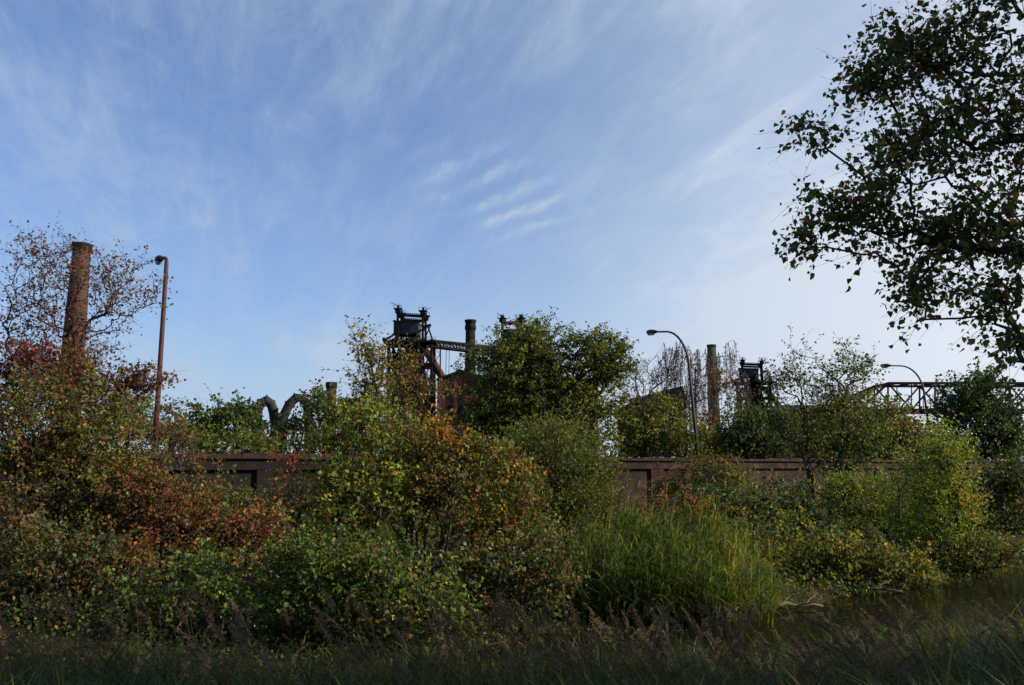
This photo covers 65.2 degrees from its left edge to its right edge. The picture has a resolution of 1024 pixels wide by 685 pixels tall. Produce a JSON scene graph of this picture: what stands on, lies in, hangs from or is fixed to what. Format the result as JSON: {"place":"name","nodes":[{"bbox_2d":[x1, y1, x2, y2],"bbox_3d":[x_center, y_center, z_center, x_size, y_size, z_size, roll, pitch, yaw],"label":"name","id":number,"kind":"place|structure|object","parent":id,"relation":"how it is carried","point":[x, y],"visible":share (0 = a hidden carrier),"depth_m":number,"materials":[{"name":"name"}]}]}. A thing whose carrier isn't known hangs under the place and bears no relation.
{"place":"outdoors","nodes":[
{"label":"outdoors","id":0,"kind":"place"},
{"bbox_2d":[340,397,394,454],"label":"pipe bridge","id":1,"kind":"structure","parent":0,"point":[352,402],"depth_m":119.80,"materials":[{"name":"metal"}]},
{"bbox_2d":[0,499,1023,683],"bbox_3d":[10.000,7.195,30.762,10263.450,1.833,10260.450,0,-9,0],"label":"ground","id":2,"kind":"structure","parent":0,"point":[58,642],"depth_m":11.16,"materials":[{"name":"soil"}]},
{"bbox_2d":[0,462,77,603],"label":"sapling","id":3,"kind":"object","parent":2,"relation":"on","point":[26,500],"visible":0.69,"depth_m":11.50,"materials":[{"name":"green plant"}]},
{"bbox_2d":[55,241,92,417],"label":"brick chimney","id":4,"kind":"object","parent":2,"relation":"on","point":[83,293],"visible":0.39,"depth_m":152.05,"materials":[{"name":"brick"}]},
{"bbox_2d":[0,211,176,577],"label":"cherry tree","id":5,"kind":"object","parent":2,"relation":"on","point":[74,269],"visible":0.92,"depth_m":15.71,"materials":[{"name":"red plant"}]},
{"bbox_2d":[0,318,185,586],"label":"dogwood shrub","id":6,"kind":"object","parent":2,"relation":"on","point":[27,358],"visible":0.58,"depth_m":14.39,"materials":[{"name":"red plant"}]},
{"bbox_2d":[0,502,191,627],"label":"privet shrub","id":7,"kind":"object","parent":2,"relation":"on","point":[39,569],"visible":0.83,"depth_m":10.87,"materials":[{"name":"green plant"}]},
{"bbox_2d":[0,343,214,597],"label":"hornbeam shrub","id":8,"kind":"object","parent":2,"relation":"on","point":[58,447],"visible":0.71,"depth_m":12.51,"materials":[{"name":"green plant"}]},
{"bbox_2d":[79,519,170,621],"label":"rose bush","id":9,"kind":"object","parent":2,"relation":"on","point":[148,555],"visible":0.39,"depth_m":11.37,"materials":[{"name":"green plant"}]},
{"bbox_2d":[94,391,218,452],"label":"hazel tree","id":10,"kind":"object","parent":2,"relation":"on","point":[146,405],"visible":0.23,"depth_m":39.47,"materials":[{"name":"green plant"}]},
{"bbox_2d":[152,255,168,450],"bbox_3d":[-13.813,1.689,30.864,0.322,10.695,2.180,6,-11,-35],"label":"street lamp","id":11,"kind":"object","parent":2,"relation":"on","point":[159,258],"visible":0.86,"depth_m":30.35,"materials":[{"name":"metal"}]},
{"bbox_2d":[133,397,204,553],"bbox_3d":[-7.373,3.018,17.159,1.598,3.786,1.402,0,-9,0],"label":"sapling","id":12,"kind":"object","parent":2,"relation":"on","point":[170,451],"visible":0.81,"depth_m":17.31,"materials":[{"name":"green plant"}]},
{"bbox_2d":[72,521,297,657],"bbox_3d":[-4.226,3.161,10.400,2.631,1.674,1.952,0,-9,0],"label":"bramble bush","id":13,"kind":"object","parent":2,"relation":"on","point":[218,583],"visible":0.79,"depth_m":10.36,"materials":[{"name":"green plant"}]},
{"bbox_2d":[81,457,294,606],"bbox_3d":[-4.896,2.939,12.328,3.411,2.341,1.798,0,-9,0],"label":"spindle shrub","id":14,"kind":"object","parent":2,"relation":"on","point":[244,531],"visible":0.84,"depth_m":12.15,"materials":[{"name":"red plant"}]},
{"bbox_2d":[151,445,237,558],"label":"dry shrub","id":15,"kind":"object","parent":2,"relation":"on","point":[193,468],"visible":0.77,"depth_m":18.84,"materials":[{"name":"brown plant"}]},
{"bbox_2d":[139,414,288,453],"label":"thicket","id":16,"kind":"object","parent":2,"relation":"on","point":[206,446],"visible":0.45,"depth_m":39.29,"materials":[{"name":"green plant"}]},
{"bbox_2d":[152,383,281,450],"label":"alder tree","id":17,"kind":"object","parent":2,"relation":"on","point":[239,412],"visible":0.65,"depth_m":44.70,"materials":[{"name":"green plant"}]},
{"bbox_2d":[181,463,272,568],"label":"elder shrub","id":18,"kind":"object","parent":2,"relation":"on","point":[240,496],"visible":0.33,"depth_m":16.62,"materials":[{"name":"green plant"}]},
{"bbox_2d":[252,395,278,443],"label":"gas pipe","id":19,"kind":"object","parent":2,"relation":"on","point":[268,402],"visible":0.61,"depth_m":130.55,"materials":[{"name":"grey metal"}]},
{"bbox_2d":[252,432,315,578],"bbox_3d":[-3.950,2.985,13.953,0.992,2.804,1.244,-2,-9,12],"label":"sapling","id":20,"kind":"object","parent":2,"relation":"on","point":[289,461],"visible":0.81,"depth_m":13.89,"materials":[{"name":"green plant"}]},
{"bbox_2d":[277,393,313,453],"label":"gas pipe","id":21,"kind":"object","parent":2,"relation":"on","point":[289,407],"visible":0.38,"depth_m":128.28,"materials":[{"name":"grey metal"}]},
{"bbox_2d":[238,468,360,582],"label":"holly shrub","id":22,"kind":"object","parent":2,"relation":"on","point":[303,499],"visible":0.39,"depth_m":13.62,"materials":[{"name":"green plant"}]},
{"bbox_2d":[235,377,367,453],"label":"elder tree","id":23,"kind":"object","parent":2,"relation":"on","point":[320,402],"visible":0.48,"depth_m":59.21,"materials":[{"name":"green plant"}]},
{"bbox_2d":[235,416,409,454],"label":"thicket","id":24,"kind":"object","parent":2,"relation":"on","point":[312,437],"visible":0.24,"depth_m":43.51,"materials":[{"name":"green plant"}]},
{"bbox_2d":[323,382,336,453],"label":"brick stack","id":25,"kind":"object","parent":2,"relation":"on","point":[330,389],"visible":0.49,"depth_m":129.57,"materials":[{"name":"brick"}]},
{"bbox_2d":[280,375,433,586],"bbox_3d":[-2.705,2.515,14.367,2.765,3.864,2.248,3,-9,-20],"label":"young poplar","id":26,"kind":"object","parent":2,"relation":"on","point":[361,421],"visible":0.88,"depth_m":14.27,"materials":[{"name":"green plant"}]},
{"bbox_2d":[227,499,501,657],"bbox_3d":[-1.944,3.222,10.873,3.794,2.209,2.230,0,-9,0],"label":"bramble bush","id":27,"kind":"object","parent":2,"relation":"on","point":[307,572],"visible":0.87,"depth_m":10.60,"materials":[{"name":"green plant"}]},
{"bbox_2d":[321,313,410,449],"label":"poplar tree","id":28,"kind":"object","parent":2,"relation":"on","point":[380,378],"visible":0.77,"depth_m":45.90,"materials":[{"name":"green plant"}]},
{"bbox_2d":[377,380,431,563],"bbox_3d":[-2.084,2.713,15.618,1.210,3.846,1.340,-4,-10,26],"label":"sapling","id":29,"kind":"object","parent":2,"relation":"on","point":[400,447],"visible":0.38,"depth_m":15.56,"materials":[{"name":"green plant"}]},
{"bbox_2d":[353,333,464,432],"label":"rowan tree","id":30,"kind":"object","parent":2,"relation":"on","point":[410,382],"visible":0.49,"depth_m":56.05,"materials":[{"name":"green plant"}]},
{"bbox_2d":[382,302,444,447],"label":"blast furnace","id":31,"kind":"object","parent":2,"relation":"on","point":[411,327],"visible":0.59,"depth_m":259.00,"materials":[{"name":"metal"}]},
{"bbox_2d":[367,409,479,454],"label":"thicket","id":32,"kind":"object","parent":2,"relation":"on","point":[411,418],"visible":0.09,"depth_m":47.07,"materials":[{"name":"green plant"}]},
{"bbox_2d":[409,393,472,584],"bbox_3d":[-1.336,2.681,14.615,1.191,3.522,1.014,-3,-9,19],"label":"maple sapling","id":33,"kind":"object","parent":2,"relation":"on","point":[435,429],"visible":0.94,"depth_m":14.71,"materials":[{"name":"green plant"}]},
{"bbox_2d":[355,412,549,578],"bbox_3d":[-1.150,2.976,15.235,3.736,3.242,3.019,0,-9,0],"label":"buckthorn shrub","id":34,"kind":"object","parent":2,"relation":"on","point":[444,466],"visible":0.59,"depth_m":14.89,"materials":[{"name":"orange plant"}]},
{"bbox_2d":[436,370,486,453],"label":"brick hall","id":35,"kind":"structure","parent":2,"relation":"on","point":[449,404],"depth_m":236.29,"materials":[{"name":"brick"}]},
{"bbox_2d":[446,405,452,420],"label":"window","id":36,"kind":"structure","parent":35,"relation":"in","point":[449,407],"depth_m":235.60,"materials":[{"name":"glass"}]},
{"bbox_2d":[457,405,463,419],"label":"window","id":37,"kind":"structure","parent":35,"relation":"in","point":[459,410],"depth_m":235.65,"materials":[{"name":"glass"}]},
{"bbox_2d":[416,468,510,616],"bbox_3d":[-0.685,3.172,12.595,1.471,2.379,1.509,6,-11,-35],"label":"sapling","id":38,"kind":"object","parent":2,"relation":"on","point":[472,520],"visible":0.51,"depth_m":12.66,"materials":[{"name":"green plant"}]},
{"bbox_2d":[465,319,475,370],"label":"steel chimney","id":39,"kind":"object","parent":2,"relation":"on","point":[470,326],"visible":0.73,"depth_m":272.18,"materials":[{"name":"grey metal"}]},
{"bbox_2d":[435,423,572,608],"bbox_3d":[-0.127,2.907,13.348,2.372,3.122,2.081,0,-9,0],"label":"blackthorn shrub","id":40,"kind":"object","parent":2,"relation":"on","point":[526,494],"visible":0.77,"depth_m":13.19,"materials":[{"name":"green plant"}]},
{"bbox_2d":[429,500,592,639],"bbox_3d":[-0.032,3.364,11.862,2.556,2.027,2.085,0,-9,0],"label":"currant shrub","id":41,"kind":"object","parent":2,"relation":"on","point":[520,566],"visible":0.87,"depth_m":11.80,"materials":[{"name":"green plant"}]},
{"bbox_2d":[0,579,1023,684],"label":"reed plumes","id":42,"kind":"object","parent":2,"relation":"on","point":[650,653],"visible":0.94,"depth_m":6.97,"materials":[{"name":"plant"}]},
{"bbox_2d":[0,590,1023,684],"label":"grass","id":43,"kind":"structure","parent":2,"relation":"on","point":[952,670],"depth_m":7.58,"materials":[{"name":"green plant"}]},
{"bbox_2d":[0,493,1023,682],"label":"undergrowth","id":44,"kind":"object","parent":2,"relation":"on","point":[797,582],"visible":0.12,"depth_m":13.63,"materials":[{"name":"green plant"}]},
{"bbox_2d":[0,453,1023,538],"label":"brick wall","id":45,"kind":"structure","parent":2,"relation":"on","point":[643,469],"depth_m":38.20,"materials":[{"name":"brown brick"}]},
{"bbox_2d":[495,313,540,455],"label":"blast furnace","id":46,"kind":"object","parent":2,"relation":"on","point":[503,318],"visible":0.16,"depth_m":277.39,"materials":[{"name":"metal"}]},
{"bbox_2d":[430,339,502,354],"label":"lattice bridge","id":47,"kind":"structure","parent":46,"relation":"attached to","point":[449,345],"depth_m":265.60,"materials":[{"name":"metal"}]},
{"bbox_2d":[440,306,648,456],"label":"maple tree","id":48,"kind":"object","parent":2,"relation":"on","point":[544,372],"visible":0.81,"depth_m":51.23,"materials":[{"name":"green plant"}]},
{"bbox_2d":[473,401,624,456],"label":"thicket","id":49,"kind":"object","parent":2,"relation":"on","point":[516,428],"visible":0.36,"depth_m":45.45,"materials":[{"name":"green plant"}]},
{"bbox_2d":[501,406,636,570],"bbox_3d":[0.904,3.137,17.186,3.492,3.616,2.950,-2,-9,10],"label":"willow shrub","id":50,"kind":"object","parent":2,"relation":"on","point":[575,501],"visible":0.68,"depth_m":17.00,"materials":[{"name":"green plant"}]},
{"bbox_2d":[579,437,641,545],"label":"sapling","id":51,"kind":"object","parent":2,"relation":"on","point":[617,485],"visible":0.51,"depth_m":17.43,"materials":[{"name":"green plant"}]},
{"bbox_2d":[619,349,683,456],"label":"leafless tree","id":52,"kind":"object","parent":2,"relation":"on","point":[653,380],"visible":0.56,"depth_m":62.01,"materials":[{"name":"brown plant"}]},
{"bbox_2d":[618,386,686,457],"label":"tree","id":53,"kind":"object","parent":2,"relation":"on","point":[626,408],"visible":0.11,"depth_m":111.72,"materials":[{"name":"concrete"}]},
{"bbox_2d":[591,382,714,457],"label":"sycamore tree","id":54,"kind":"object","parent":2,"relation":"on","point":[642,433],"visible":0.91,"depth_m":49.48,"materials":[{"name":"green plant"}]},
{"bbox_2d":[646,330,699,456],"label":"street lamp","id":55,"kind":"object","parent":2,"relation":"on","point":[650,332],"visible":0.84,"depth_m":46.10,"materials":[{"name":"metal"}]},
{"bbox_2d":[549,469,799,627],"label":"reeds","id":56,"kind":"object","parent":2,"relation":"on","point":[679,568],"visible":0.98,"depth_m":13.18,"materials":[{"name":"green plant"}]},
{"bbox_2d":[617,416,749,457],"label":"thicket","id":57,"kind":"object","parent":2,"relation":"on","point":[679,449],"visible":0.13,"depth_m":51.20,"materials":[{"name":"green plant"}]},
{"bbox_2d":[631,478,746,537],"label":"sumac shrub","id":58,"kind":"object","parent":2,"relation":"on","point":[693,507],"visible":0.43,"depth_m":16.11,"materials":[{"name":"green plant"}]},
{"bbox_2d":[656,340,751,433],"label":"weeping birch","id":59,"kind":"object","parent":2,"relation":"on","point":[695,383],"visible":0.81,"depth_m":59.95,"materials":[{"name":"brown plant"}]},
{"bbox_2d":[642,433,772,516],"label":"viburnum shrub","id":60,"kind":"object","parent":2,"relation":"on","point":[714,470],"visible":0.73,"depth_m":29.36,"materials":[{"name":"green plant"}]},
{"bbox_2d":[707,344,720,431],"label":"concrete chimney","id":61,"kind":"object","parent":2,"relation":"on","point":[711,349],"visible":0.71,"depth_m":200.36,"materials":[{"name":"grey concrete"}]},
{"bbox_2d":[686,366,747,456],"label":"aspen tree","id":62,"kind":"object","parent":2,"relation":"on","point":[715,378],"visible":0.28,"depth_m":71.83,"materials":[{"name":"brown plant"}]},
{"bbox_2d":[716,462,773,548],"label":"sapling","id":63,"kind":"object","parent":2,"relation":"on","point":[739,507],"visible":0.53,"depth_m":18.61,"materials":[{"name":"green plant"}]},
{"bbox_2d":[732,356,781,457],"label":"blast furnace","id":64,"kind":"object","parent":2,"relation":"on","point":[750,369],"visible":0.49,"depth_m":349.80,"materials":[{"name":"metal"}]},
{"bbox_2d":[676,467,843,549],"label":"laurel shrub","id":65,"kind":"object","parent":2,"relation":"on","point":[805,501],"visible":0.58,"depth_m":19.85,"materials":[{"name":"green plant"}]},
{"bbox_2d":[696,386,834,468],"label":"willow tree","id":66,"kind":"object","parent":2,"relation":"on","point":[738,434],"visible":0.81,"depth_m":47.17,"materials":[{"name":"green plant"}]},
{"bbox_2d":[752,326,907,535],"bbox_3d":[9.757,2.654,24.803,4.960,6.742,3.633,0,-9,0],"label":"young ash","id":67,"kind":"object","parent":2,"relation":"on","point":[823,413],"visible":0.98,"depth_m":24.81,"materials":[{"name":"green plant"}]},
{"bbox_2d":[763,400,901,471],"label":"lilac tree","id":68,"kind":"object","parent":2,"relation":"on","point":[852,450],"visible":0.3,"depth_m":49.06,"materials":[{"name":"green plant"}]},
{"bbox_2d":[720,495,951,591],"bbox_3d":[6.942,4.420,16.802,4.914,2.399,2.834,0,-9,0],"label":"sallow shrub","id":69,"kind":"object","parent":2,"relation":"on","point":[842,553],"visible":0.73,"depth_m":16.58,"materials":[{"name":"green plant"}]},
{"bbox_2d":[795,434,970,459],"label":"thicket","id":70,"kind":"object","parent":2,"relation":"on","point":[879,455],"visible":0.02,"depth_m":58.93,"materials":[{"name":"green plant"}]},
{"bbox_2d":[789,445,981,548],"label":"grey willow shrub","id":71,"kind":"object","parent":2,"relation":"on","point":[842,490],"visible":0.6,"depth_m":21.92,"materials":[{"name":"green plant"}]},
{"bbox_2d":[756,0,1023,422],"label":"birch tree","id":72,"kind":"object","parent":2,"relation":"on","point":[942,240],"visible":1,"depth_m":5.90,"materials":[{"name":"green plant"}]},
{"bbox_2d":[814,371,968,459],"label":"oak tree","id":73,"kind":"object","parent":2,"relation":"on","point":[903,418],"visible":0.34,"depth_m":54.04,"materials":[{"name":"green plant"}]},
{"bbox_2d":[877,442,926,544],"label":"sapling","id":74,"kind":"object","parent":2,"relation":"on","point":[897,491],"visible":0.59,"depth_m":20.61,"materials":[{"name":"green plant"}]},
{"bbox_2d":[880,364,930,438],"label":"street lamp","id":75,"kind":"object","parent":2,"relation":"on","point":[917,375],"visible":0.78,"depth_m":62.38,"materials":[{"name":"metal"}]},
{"bbox_2d":[860,410,1018,567],"bbox_3d":[10.552,3.580,19.762,3.412,4.196,2.897,-6,-11,35],"label":"osier willow","id":76,"kind":"object","parent":2,"relation":"on","point":[951,459],"visible":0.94,"depth_m":19.45,"materials":[{"name":"green plant"}]},
{"bbox_2d":[893,422,1000,471],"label":"hawthorn tree","id":77,"kind":"object","parent":2,"relation":"on","point":[967,450],"visible":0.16,"depth_m":57.09,"materials":[{"name":"green plant"}]},
{"bbox_2d":[893,525,1023,575],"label":"bramble bush","id":78,"kind":"object","parent":2,"relation":"on","point":[1004,551],"visible":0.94,"depth_m":18.82,"materials":[{"name":"green plant"}]},
{"bbox_2d":[912,358,1023,465],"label":"yew tree","id":79,"kind":"object","parent":2,"relation":"on","point":[994,415],"visible":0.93,"depth_m":59.02,"materials":[{"name":"green plant"}]},
{"bbox_2d":[943,464,992,569],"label":"maple sapling","id":80,"kind":"object","parent":2,"relation":"on","point":[970,497],"visible":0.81,"depth_m":19.11,"materials":[{"name":"green plant"}]},
{"bbox_2d":[945,438,1023,541],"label":"privet shrub","id":81,"kind":"object","parent":2,"relation":"on","point":[1007,489],"visible":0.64,"depth_m":23.27,"materials":[{"name":"green plant"}]},
{"bbox_2d":[963,431,1023,459],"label":"thicket","id":82,"kind":"object","parent":2,"relation":"on","point":[991,458],"visible":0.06,"depth_m":64.37,"materials":[{"name":"green plant"}]},
{"bbox_2d":[0,0,1023,459],"label":"sky","id":83,"kind":"structure","parent":0,"point":[296,168],"materials":[{"name":"blue"}]},
{"bbox_2d":[546,376,598,456],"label":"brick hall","id":84,"kind":"structure","parent":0,"point":[579,408],"depth_m":237.84,"materials":[{"name":"brick"}]},
{"bbox_2d":[229,566,1023,684],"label":"water","id":85,"kind":"structure","parent":0,"point":[1001,592],"depth_m":13.54,"materials":[{"name":"black liquid"}]},
{"bbox_2d":[463,567,1022,662],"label":"floating leaves","id":86,"kind":"object","parent":85,"relation":"on","point":[836,603],"visible":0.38,"depth_m":14.21,"materials":[{"name":"green plant"}]},
{"bbox_2d":[756,593,822,607],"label":"fallen branch","id":87,"kind":"object","parent":85,"relation":"on","point":[806,604],"visible":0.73,"depth_m":14.10,"materials":[{"name":"brown wood"}]},
{"bbox_2d":[831,580,903,592],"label":"fallen branch","id":88,"kind":"object","parent":85,"relation":"on","point":[877,586],"visible":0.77,"depth_m":15.92,"materials":[{"name":"brown wood"}]},
{"bbox_2d":[757,405,867,457],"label":"shed","id":89,"kind":"structure","parent":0,"point":[792,413],"depth_m":166.32,"materials":[{"name":"concrete"}]},
{"bbox_2d":[821,382,1023,455],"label":"truss bridge","id":90,"kind":"structure","parent":0,"point":[913,384],"depth_m":120.31,"materials":[{"name":"metal"}]}
]}

